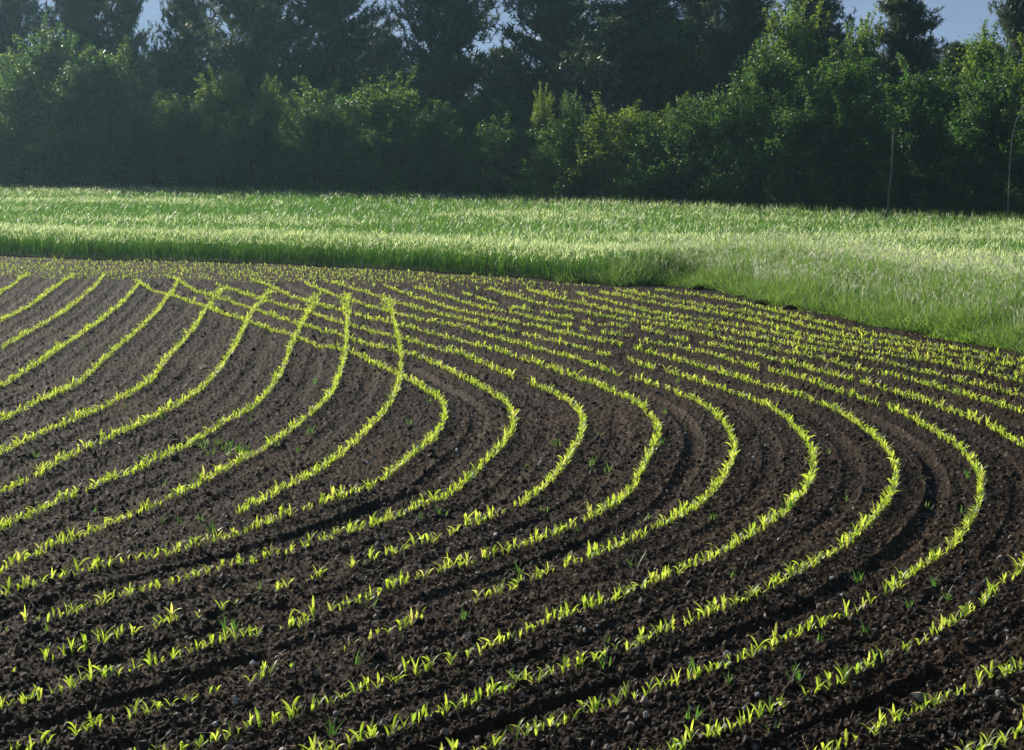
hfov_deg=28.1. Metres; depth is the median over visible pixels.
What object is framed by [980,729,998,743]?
maize seedling
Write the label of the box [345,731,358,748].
maize seedling
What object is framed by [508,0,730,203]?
pine tree
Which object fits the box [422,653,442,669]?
maize seedling
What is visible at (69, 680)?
maize seedling
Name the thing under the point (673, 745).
maize seedling
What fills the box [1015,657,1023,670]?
maize seedling
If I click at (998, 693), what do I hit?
pale stone
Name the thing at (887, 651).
maize seedling
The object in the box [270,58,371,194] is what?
broadleaf tree
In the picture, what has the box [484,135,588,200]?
shrub
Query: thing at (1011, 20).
pine tree
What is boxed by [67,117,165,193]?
shrub
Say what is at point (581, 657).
maize seedling
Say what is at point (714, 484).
maize rows
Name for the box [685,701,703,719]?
weed tuft
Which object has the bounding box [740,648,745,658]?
maize seedling
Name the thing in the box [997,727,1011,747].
maize seedling
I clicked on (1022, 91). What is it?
broadleaf tree
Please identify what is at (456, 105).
pine tree
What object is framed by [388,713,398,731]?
maize seedling
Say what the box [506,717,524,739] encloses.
maize seedling
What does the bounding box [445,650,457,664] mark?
maize seedling
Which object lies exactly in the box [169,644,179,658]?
maize seedling
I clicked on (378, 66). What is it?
pine tree
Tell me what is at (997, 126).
broadleaf tree
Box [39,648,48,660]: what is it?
maize seedling
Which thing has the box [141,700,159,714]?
maize seedling
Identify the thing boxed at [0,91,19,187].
shrub
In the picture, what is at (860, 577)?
weed tuft
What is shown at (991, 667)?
maize seedling
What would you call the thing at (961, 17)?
sky
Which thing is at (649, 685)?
maize seedling
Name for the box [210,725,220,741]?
maize seedling
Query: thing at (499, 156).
shrub
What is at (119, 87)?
broadleaf tree
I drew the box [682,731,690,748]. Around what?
maize seedling
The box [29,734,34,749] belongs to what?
maize seedling
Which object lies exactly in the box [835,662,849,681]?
maize seedling
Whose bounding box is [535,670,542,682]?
maize seedling
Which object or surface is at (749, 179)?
shrub
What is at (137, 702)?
maize seedling
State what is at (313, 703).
maize seedling
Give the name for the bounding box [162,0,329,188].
pine tree
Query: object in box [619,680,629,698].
maize seedling
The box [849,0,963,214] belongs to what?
pine tree
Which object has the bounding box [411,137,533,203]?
shrub
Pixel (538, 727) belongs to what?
maize seedling
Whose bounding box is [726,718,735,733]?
maize seedling
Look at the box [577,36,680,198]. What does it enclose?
pine tree
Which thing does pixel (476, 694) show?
maize seedling
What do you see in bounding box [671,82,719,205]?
broadleaf tree
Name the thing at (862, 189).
shrub
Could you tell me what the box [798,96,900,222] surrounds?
shrub
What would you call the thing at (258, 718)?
maize seedling
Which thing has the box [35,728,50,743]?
maize seedling
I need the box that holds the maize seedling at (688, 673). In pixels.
[687,667,692,682]
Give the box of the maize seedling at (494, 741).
[490,730,500,748]
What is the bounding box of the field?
[0,254,1023,749]
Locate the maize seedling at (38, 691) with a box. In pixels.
[33,684,41,701]
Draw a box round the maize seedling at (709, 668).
[704,663,714,675]
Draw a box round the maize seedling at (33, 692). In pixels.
[25,687,36,698]
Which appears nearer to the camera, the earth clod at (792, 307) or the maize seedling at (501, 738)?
the maize seedling at (501, 738)
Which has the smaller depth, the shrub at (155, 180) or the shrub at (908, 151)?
the shrub at (908, 151)
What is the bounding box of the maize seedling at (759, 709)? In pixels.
[750,701,761,718]
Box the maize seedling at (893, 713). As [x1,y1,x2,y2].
[886,704,903,723]
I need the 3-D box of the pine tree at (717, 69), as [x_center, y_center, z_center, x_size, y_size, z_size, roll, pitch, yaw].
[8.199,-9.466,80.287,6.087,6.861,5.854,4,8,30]
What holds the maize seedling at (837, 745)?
on the field
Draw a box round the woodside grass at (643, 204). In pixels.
[0,182,1023,235]
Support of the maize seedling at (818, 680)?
on the field
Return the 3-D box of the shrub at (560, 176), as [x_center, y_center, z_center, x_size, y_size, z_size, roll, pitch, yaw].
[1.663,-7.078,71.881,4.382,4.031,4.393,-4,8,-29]
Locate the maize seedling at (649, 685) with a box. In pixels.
[646,676,657,692]
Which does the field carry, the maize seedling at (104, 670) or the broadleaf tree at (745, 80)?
the maize seedling at (104, 670)
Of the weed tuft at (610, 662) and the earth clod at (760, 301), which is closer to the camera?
the weed tuft at (610, 662)
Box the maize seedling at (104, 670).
[88,665,111,680]
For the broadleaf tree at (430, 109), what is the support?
on the ground at (272, 261)
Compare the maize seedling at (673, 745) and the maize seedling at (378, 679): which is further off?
the maize seedling at (378, 679)
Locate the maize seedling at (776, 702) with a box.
[761,695,783,715]
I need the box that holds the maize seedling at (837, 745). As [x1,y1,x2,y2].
[836,738,840,749]
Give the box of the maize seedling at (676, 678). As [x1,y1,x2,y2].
[673,669,680,685]
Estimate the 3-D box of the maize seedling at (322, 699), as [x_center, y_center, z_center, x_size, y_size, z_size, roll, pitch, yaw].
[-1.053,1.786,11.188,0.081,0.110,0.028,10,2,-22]
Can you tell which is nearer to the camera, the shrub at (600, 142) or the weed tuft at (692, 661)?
the weed tuft at (692, 661)
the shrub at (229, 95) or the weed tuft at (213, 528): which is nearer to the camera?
the weed tuft at (213, 528)
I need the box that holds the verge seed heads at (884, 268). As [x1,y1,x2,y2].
[595,225,1023,325]
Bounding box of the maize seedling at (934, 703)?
[930,692,938,707]
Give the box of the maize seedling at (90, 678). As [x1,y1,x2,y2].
[81,659,104,681]
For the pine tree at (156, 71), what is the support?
on the ground at (272, 261)
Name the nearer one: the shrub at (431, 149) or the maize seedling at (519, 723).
the maize seedling at (519, 723)
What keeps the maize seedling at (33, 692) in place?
on the field
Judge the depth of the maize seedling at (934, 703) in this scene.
11.19 m
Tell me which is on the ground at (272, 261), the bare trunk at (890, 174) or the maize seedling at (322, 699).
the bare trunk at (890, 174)
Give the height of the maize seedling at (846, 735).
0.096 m
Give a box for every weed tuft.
[206,519,223,531]
[219,612,235,632]
[235,442,247,451]
[321,714,340,735]
[353,650,365,665]
[357,594,378,608]
[511,558,524,572]
[598,651,611,669]
[625,552,645,567]
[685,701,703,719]
[688,656,695,670]
[781,494,794,508]
[786,662,805,680]
[849,569,863,582]
[858,619,869,633]
[923,689,945,705]
[929,574,937,585]
[940,587,953,601]
[963,467,971,477]
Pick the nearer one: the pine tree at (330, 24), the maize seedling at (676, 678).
the maize seedling at (676, 678)
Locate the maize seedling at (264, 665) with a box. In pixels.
[260,661,266,676]
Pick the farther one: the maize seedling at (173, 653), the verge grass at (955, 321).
the verge grass at (955, 321)
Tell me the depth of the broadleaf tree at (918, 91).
63.03 m
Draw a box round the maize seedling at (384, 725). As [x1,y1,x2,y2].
[382,723,396,735]
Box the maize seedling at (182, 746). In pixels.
[179,741,187,749]
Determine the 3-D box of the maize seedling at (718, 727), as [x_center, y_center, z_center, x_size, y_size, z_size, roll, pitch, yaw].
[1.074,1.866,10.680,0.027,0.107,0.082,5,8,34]
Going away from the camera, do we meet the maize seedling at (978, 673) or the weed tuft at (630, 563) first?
the maize seedling at (978, 673)
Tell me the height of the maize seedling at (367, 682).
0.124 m
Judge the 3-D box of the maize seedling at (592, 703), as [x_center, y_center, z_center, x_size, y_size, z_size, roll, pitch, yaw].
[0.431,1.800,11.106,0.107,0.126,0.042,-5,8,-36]
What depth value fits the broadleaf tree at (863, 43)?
67.73 m
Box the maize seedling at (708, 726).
[700,718,714,738]
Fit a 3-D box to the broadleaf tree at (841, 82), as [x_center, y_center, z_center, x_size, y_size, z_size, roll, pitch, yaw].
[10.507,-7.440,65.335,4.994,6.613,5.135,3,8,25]
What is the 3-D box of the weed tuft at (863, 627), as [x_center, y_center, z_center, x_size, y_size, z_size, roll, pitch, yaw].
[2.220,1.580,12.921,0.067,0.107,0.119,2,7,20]
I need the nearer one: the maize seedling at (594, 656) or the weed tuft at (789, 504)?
the maize seedling at (594, 656)
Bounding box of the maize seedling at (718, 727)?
[712,722,720,736]
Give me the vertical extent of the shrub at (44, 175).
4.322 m
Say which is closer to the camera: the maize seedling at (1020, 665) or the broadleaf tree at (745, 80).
the maize seedling at (1020, 665)
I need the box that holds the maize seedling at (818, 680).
[816,675,826,688]
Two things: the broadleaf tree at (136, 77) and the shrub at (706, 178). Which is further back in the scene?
the broadleaf tree at (136, 77)
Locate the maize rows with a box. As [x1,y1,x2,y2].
[0,256,1023,749]
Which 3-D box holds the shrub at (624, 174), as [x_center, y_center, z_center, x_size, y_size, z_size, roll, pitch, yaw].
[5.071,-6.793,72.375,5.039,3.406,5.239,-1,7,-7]
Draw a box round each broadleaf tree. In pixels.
[0,13,103,187]
[0,55,32,179]
[53,35,159,189]
[82,54,161,182]
[161,78,250,183]
[166,69,240,183]
[243,68,299,181]
[259,75,354,196]
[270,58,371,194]
[350,60,407,186]
[398,88,479,190]
[466,61,534,199]
[475,89,553,199]
[484,78,543,201]
[520,77,593,189]
[602,77,692,171]
[637,0,717,190]
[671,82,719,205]
[705,35,846,214]
[719,71,764,190]
[738,0,849,212]
[757,37,921,217]
[835,4,896,213]
[838,52,979,221]
[897,19,1022,208]
[908,59,999,215]
[925,46,1023,222]
[992,32,1023,216]
[996,72,1023,218]
[998,83,1023,215]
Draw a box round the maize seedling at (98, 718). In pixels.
[92,714,101,724]
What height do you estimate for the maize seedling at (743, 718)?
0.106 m
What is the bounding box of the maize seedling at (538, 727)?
[533,719,542,736]
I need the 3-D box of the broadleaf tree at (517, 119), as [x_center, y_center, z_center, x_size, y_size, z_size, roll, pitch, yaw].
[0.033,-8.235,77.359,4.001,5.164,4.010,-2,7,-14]
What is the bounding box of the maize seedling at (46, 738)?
[39,731,54,745]
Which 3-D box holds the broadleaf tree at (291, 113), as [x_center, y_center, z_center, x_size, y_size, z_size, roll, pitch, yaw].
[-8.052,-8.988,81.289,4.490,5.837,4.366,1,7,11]
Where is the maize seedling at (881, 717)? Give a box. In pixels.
[877,707,885,729]
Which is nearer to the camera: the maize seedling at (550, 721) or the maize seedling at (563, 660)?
the maize seedling at (550, 721)
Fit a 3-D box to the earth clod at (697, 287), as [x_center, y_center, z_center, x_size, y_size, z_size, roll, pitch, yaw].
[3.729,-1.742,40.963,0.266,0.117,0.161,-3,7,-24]
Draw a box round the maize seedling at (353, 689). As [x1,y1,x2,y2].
[348,680,360,693]
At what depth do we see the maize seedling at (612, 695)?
11.25 m
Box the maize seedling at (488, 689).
[486,682,489,696]
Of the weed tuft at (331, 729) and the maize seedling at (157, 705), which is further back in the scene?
the maize seedling at (157, 705)
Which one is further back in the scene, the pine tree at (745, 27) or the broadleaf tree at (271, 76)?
the broadleaf tree at (271, 76)
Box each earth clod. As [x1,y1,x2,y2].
[692,285,703,289]
[754,299,773,304]
[783,305,796,309]
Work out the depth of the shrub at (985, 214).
62.64 m
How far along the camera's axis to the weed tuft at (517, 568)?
14.58 m
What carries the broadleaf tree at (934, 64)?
on the ground at (272, 261)
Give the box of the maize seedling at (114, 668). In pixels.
[108,663,120,675]
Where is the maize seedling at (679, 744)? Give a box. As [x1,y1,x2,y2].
[672,738,686,749]
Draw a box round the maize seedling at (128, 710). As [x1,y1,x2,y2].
[123,705,135,721]
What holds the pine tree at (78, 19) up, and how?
on the ground at (272, 261)
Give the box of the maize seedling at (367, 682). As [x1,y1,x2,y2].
[362,675,368,690]
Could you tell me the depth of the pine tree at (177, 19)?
92.15 m
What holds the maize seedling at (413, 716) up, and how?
on the field
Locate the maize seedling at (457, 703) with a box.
[448,695,465,709]
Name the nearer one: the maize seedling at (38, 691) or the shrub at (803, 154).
the maize seedling at (38, 691)
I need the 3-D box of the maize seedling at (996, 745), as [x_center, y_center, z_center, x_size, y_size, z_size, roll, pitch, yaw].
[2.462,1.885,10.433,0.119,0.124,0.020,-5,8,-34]
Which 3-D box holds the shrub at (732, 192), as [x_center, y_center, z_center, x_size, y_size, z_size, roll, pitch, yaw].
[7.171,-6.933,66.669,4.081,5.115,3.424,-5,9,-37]
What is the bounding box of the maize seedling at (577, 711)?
[571,708,581,718]
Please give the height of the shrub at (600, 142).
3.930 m
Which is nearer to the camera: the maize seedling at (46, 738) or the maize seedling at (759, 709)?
the maize seedling at (46, 738)
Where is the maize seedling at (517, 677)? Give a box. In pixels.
[506,670,522,681]
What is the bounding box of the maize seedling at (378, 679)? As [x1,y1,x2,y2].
[377,672,379,685]
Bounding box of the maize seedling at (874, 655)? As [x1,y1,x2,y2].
[870,647,877,662]
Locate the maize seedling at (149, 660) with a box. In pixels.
[142,648,153,665]
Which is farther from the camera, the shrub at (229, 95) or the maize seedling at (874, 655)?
the shrub at (229, 95)
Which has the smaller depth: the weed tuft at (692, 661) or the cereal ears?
the weed tuft at (692, 661)
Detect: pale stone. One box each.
[643,711,648,717]
[995,690,1000,696]
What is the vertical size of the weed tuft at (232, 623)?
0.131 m
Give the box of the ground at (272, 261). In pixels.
[1,188,1020,277]
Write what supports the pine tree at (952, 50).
on the ground at (272, 261)
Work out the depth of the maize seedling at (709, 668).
11.86 m
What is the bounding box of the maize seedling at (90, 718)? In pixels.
[88,711,94,728]
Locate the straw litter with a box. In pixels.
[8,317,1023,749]
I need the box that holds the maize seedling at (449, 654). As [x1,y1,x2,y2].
[445,650,460,663]
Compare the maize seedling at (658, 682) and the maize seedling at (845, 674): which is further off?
the maize seedling at (845, 674)
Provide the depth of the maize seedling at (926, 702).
11.15 m
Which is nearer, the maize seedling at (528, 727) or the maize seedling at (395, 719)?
the maize seedling at (528, 727)
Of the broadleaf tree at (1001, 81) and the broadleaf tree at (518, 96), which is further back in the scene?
the broadleaf tree at (518, 96)
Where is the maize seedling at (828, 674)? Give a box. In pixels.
[823,669,830,686]
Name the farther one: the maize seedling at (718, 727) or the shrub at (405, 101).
the shrub at (405, 101)
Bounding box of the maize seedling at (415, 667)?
[410,656,418,676]
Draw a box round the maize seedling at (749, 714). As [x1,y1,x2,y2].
[746,705,753,723]
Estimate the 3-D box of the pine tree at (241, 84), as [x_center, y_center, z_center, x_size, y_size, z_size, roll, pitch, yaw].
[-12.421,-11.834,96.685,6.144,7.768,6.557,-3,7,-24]
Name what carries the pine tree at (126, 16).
on the ground at (272, 261)
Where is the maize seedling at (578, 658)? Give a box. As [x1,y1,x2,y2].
[576,654,580,667]
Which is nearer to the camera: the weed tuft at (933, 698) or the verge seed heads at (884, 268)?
the weed tuft at (933, 698)
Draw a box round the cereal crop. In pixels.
[0,185,1023,283]
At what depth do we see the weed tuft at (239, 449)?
20.22 m
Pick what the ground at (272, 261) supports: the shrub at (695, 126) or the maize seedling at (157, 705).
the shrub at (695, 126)
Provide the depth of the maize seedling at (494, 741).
10.44 m
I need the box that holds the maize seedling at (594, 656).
[591,651,599,661]
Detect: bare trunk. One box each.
[886,133,893,216]
[1007,106,1023,217]
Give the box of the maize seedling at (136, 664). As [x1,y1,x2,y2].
[131,656,141,667]
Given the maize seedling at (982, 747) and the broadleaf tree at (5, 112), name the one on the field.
the maize seedling at (982, 747)
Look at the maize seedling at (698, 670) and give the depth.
11.79 m
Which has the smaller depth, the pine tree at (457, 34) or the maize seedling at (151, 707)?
the maize seedling at (151, 707)
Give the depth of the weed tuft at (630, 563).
14.81 m
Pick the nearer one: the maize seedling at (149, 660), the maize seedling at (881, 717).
the maize seedling at (881, 717)
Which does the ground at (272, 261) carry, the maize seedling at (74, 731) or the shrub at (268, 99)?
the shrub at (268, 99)
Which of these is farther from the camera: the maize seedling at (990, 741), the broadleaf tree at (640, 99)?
the broadleaf tree at (640, 99)
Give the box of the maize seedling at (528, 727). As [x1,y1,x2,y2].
[514,724,534,735]
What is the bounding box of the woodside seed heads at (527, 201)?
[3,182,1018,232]
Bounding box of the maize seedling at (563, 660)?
[557,655,567,671]
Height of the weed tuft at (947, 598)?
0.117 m
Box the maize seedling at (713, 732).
[710,718,720,737]
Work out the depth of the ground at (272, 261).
51.95 m
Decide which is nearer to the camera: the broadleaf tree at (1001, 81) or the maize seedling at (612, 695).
the maize seedling at (612, 695)
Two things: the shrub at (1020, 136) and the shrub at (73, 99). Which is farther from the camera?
the shrub at (73, 99)
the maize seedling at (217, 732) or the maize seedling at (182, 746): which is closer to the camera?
the maize seedling at (182, 746)
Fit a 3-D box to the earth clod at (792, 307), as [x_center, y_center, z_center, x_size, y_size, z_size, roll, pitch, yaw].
[4.917,-1.178,36.217,0.271,0.131,0.184,3,7,24]
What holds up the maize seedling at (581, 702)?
on the field
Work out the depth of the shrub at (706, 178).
70.12 m
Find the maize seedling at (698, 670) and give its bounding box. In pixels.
[692,665,699,679]
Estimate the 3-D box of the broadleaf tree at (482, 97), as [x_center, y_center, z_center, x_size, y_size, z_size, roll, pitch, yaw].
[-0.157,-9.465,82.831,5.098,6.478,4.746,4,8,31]
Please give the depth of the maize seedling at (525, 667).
11.60 m
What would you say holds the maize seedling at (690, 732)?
on the field
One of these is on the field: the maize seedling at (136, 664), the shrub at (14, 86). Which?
the maize seedling at (136, 664)
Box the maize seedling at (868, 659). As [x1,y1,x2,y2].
[863,651,873,666]
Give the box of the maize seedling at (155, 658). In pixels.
[154,652,157,664]
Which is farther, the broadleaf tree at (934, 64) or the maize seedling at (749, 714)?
the broadleaf tree at (934, 64)
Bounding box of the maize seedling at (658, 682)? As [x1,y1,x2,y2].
[655,676,664,690]
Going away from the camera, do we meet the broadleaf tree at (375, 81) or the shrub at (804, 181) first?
the shrub at (804, 181)
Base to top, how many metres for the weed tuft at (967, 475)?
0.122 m
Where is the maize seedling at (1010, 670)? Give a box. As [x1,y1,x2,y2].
[1004,661,1014,672]
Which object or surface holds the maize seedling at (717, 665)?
on the field
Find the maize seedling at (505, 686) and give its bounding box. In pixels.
[502,681,507,692]
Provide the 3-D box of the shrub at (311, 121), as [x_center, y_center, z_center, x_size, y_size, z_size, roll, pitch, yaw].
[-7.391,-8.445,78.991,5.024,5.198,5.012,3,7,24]
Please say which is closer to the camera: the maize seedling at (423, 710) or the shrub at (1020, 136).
the maize seedling at (423, 710)
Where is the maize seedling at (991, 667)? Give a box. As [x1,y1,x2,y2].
[981,660,993,678]
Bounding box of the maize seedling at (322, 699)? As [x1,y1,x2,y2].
[315,693,325,708]
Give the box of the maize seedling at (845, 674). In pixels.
[840,665,847,682]
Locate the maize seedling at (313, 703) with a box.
[311,695,315,712]
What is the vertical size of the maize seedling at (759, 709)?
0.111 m
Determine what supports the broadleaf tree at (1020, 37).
on the ground at (272, 261)
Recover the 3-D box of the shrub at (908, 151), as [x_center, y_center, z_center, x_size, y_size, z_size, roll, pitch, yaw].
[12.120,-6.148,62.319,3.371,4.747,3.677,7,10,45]
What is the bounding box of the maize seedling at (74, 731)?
[68,725,80,735]
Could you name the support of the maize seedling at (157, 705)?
on the field
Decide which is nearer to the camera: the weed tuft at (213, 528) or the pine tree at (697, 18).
the weed tuft at (213, 528)
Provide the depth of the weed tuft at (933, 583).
14.17 m
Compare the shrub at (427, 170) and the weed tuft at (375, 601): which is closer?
the weed tuft at (375, 601)
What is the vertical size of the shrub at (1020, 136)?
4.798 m
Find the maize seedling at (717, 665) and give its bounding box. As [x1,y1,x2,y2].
[714,659,723,668]
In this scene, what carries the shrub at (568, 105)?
on the ground at (272, 261)
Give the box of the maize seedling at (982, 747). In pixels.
[979,739,991,749]
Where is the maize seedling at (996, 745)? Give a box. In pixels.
[988,735,1002,749]
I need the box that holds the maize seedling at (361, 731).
[349,722,363,740]
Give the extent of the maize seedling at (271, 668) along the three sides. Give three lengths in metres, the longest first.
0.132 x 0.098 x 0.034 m
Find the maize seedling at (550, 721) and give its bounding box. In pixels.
[547,711,554,725]
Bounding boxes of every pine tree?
[0,0,62,184]
[30,0,139,184]
[88,0,170,183]
[140,0,235,190]
[140,50,178,182]
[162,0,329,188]
[212,57,254,153]
[243,0,407,191]
[345,40,408,190]
[371,35,411,148]
[373,0,516,189]
[417,50,489,197]
[457,0,619,192]
[464,47,540,168]
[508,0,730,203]
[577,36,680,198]
[638,0,736,198]
[678,0,786,209]
[694,52,736,210]
[763,0,874,209]
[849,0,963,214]
[899,41,1001,214]
[974,0,1023,210]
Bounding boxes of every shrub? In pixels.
[0,46,96,189]
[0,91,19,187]
[0,111,115,191]
[21,55,129,189]
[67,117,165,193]
[91,87,214,193]
[102,143,213,195]
[132,93,219,194]
[153,66,280,194]
[198,108,316,197]
[225,136,302,198]
[237,129,351,195]
[241,73,299,192]
[260,88,353,200]
[313,87,403,199]
[333,65,450,201]
[345,117,445,199]
[381,134,455,196]
[392,99,488,202]
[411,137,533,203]
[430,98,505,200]
[445,111,539,202]
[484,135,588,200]
[500,117,610,206]
[520,82,557,209]
[532,122,660,205]
[546,90,596,206]
[559,91,666,209]
[597,137,725,214]
[611,114,685,212]
[614,91,738,213]
[656,139,750,212]
[679,82,786,214]
[695,133,811,214]
[731,123,849,216]
[732,88,850,219]
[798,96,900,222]
[808,126,930,220]
[858,94,969,223]
[870,128,996,223]
[911,82,1023,222]
[923,119,1023,223]
[966,88,1023,221]
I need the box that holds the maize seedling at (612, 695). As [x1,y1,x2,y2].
[611,686,625,704]
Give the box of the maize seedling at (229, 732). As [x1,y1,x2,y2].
[222,720,230,734]
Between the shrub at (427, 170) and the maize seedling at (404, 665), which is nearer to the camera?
the maize seedling at (404, 665)
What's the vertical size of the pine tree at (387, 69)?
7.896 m
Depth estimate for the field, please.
17.25 m
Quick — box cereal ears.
[0,184,1023,277]
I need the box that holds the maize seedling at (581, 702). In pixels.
[577,700,591,711]
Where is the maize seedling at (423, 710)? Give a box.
[420,704,425,716]
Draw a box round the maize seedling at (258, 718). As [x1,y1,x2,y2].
[255,708,262,729]
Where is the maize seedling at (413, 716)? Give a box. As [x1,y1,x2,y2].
[411,709,418,726]
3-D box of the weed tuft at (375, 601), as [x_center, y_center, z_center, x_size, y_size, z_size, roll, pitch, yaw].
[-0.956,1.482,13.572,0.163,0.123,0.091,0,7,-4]
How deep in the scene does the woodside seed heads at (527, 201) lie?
70.55 m
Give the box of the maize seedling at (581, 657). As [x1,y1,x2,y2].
[573,651,586,664]
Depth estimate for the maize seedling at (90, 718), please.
10.72 m
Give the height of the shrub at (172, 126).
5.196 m
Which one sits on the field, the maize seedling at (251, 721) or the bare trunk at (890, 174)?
the maize seedling at (251, 721)
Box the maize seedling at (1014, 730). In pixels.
[1012,726,1018,737]
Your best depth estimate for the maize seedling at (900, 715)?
10.93 m
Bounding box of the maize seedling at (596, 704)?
[594,695,600,710]
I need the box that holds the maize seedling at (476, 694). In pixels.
[473,687,477,702]
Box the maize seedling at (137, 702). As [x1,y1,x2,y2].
[129,698,143,716]
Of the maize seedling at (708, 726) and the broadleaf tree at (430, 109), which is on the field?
the maize seedling at (708, 726)
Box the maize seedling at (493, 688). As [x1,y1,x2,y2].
[487,677,501,694]
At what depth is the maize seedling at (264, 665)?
11.76 m
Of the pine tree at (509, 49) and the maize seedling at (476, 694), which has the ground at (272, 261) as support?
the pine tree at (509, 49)
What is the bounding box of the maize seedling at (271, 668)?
[265,660,277,675]
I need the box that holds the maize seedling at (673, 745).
[665,737,682,749]
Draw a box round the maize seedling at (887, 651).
[871,644,892,662]
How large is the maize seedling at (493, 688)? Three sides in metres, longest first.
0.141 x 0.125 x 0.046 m
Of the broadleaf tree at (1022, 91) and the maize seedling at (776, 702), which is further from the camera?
the broadleaf tree at (1022, 91)
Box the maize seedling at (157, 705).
[151,700,161,710]
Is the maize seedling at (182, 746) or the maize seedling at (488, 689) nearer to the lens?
the maize seedling at (182, 746)
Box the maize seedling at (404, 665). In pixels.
[401,656,409,672]
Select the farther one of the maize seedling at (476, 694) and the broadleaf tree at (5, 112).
the broadleaf tree at (5, 112)
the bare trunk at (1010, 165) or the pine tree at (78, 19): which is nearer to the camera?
the bare trunk at (1010, 165)
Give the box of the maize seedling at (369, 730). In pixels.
[365,718,375,735]
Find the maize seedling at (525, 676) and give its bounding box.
[518,669,531,679]
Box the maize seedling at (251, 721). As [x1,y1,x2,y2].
[247,713,253,724]
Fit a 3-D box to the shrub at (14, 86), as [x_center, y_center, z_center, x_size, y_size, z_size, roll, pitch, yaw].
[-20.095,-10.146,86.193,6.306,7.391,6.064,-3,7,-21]
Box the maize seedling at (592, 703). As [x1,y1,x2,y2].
[586,696,594,712]
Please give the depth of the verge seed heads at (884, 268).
37.47 m
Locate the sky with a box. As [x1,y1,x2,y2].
[22,0,1020,100]
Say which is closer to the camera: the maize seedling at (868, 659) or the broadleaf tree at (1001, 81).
the maize seedling at (868, 659)
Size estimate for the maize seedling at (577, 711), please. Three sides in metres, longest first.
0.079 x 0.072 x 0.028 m
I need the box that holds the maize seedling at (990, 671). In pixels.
[982,665,995,678]
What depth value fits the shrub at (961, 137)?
60.55 m
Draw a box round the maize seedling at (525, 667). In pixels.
[513,664,529,680]
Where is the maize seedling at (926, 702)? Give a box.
[923,692,930,708]
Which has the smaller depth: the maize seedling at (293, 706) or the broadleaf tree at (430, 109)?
the maize seedling at (293, 706)
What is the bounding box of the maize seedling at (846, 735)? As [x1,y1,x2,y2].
[843,728,848,739]
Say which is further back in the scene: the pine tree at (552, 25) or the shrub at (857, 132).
the pine tree at (552, 25)
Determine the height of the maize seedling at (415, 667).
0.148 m
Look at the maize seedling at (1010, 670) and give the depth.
11.92 m
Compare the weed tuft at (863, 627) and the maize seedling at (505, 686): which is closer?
the maize seedling at (505, 686)
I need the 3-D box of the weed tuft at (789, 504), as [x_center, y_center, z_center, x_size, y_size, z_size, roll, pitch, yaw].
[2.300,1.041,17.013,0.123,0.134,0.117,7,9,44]
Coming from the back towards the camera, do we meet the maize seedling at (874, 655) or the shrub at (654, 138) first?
the shrub at (654, 138)
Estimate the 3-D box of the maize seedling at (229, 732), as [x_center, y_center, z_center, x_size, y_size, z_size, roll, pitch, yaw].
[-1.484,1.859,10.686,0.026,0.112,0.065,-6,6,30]
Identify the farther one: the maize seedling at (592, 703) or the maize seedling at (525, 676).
the maize seedling at (525, 676)
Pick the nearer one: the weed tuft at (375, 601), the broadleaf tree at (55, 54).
the weed tuft at (375, 601)
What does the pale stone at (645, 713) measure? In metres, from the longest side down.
0.042 x 0.031 x 0.021 m
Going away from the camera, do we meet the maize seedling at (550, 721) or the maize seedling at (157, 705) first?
the maize seedling at (550, 721)
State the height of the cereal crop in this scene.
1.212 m
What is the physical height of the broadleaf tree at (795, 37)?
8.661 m
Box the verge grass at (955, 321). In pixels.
[547,229,1023,353]
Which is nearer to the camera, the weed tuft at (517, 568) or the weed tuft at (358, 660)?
the weed tuft at (358, 660)
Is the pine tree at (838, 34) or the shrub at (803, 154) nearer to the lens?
the shrub at (803, 154)
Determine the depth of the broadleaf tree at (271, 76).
88.61 m
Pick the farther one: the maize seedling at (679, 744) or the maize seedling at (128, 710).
the maize seedling at (128, 710)
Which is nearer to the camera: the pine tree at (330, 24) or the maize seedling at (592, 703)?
the maize seedling at (592, 703)
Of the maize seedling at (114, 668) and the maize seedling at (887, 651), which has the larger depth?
the maize seedling at (887, 651)
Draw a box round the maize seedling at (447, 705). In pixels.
[440,694,451,712]
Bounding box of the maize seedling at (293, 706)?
[281,696,299,717]
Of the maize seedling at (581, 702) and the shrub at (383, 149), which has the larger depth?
the shrub at (383, 149)
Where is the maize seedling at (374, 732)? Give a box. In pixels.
[371,726,378,737]
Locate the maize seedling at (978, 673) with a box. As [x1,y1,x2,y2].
[976,667,982,680]
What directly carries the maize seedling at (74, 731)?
on the field
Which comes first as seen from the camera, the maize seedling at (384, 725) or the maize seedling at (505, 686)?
the maize seedling at (384, 725)
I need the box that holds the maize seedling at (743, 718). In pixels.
[742,710,746,723]
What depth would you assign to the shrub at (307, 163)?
81.64 m
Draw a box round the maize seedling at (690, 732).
[684,719,698,742]
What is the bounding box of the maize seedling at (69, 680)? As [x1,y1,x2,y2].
[63,675,75,690]
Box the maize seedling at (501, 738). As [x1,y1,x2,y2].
[495,730,505,746]
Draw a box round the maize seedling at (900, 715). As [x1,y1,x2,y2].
[897,710,903,722]
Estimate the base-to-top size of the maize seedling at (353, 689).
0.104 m
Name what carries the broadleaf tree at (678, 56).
on the ground at (272, 261)
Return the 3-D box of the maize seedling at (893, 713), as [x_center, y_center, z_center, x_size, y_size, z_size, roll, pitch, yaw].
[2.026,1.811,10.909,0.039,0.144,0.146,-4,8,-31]

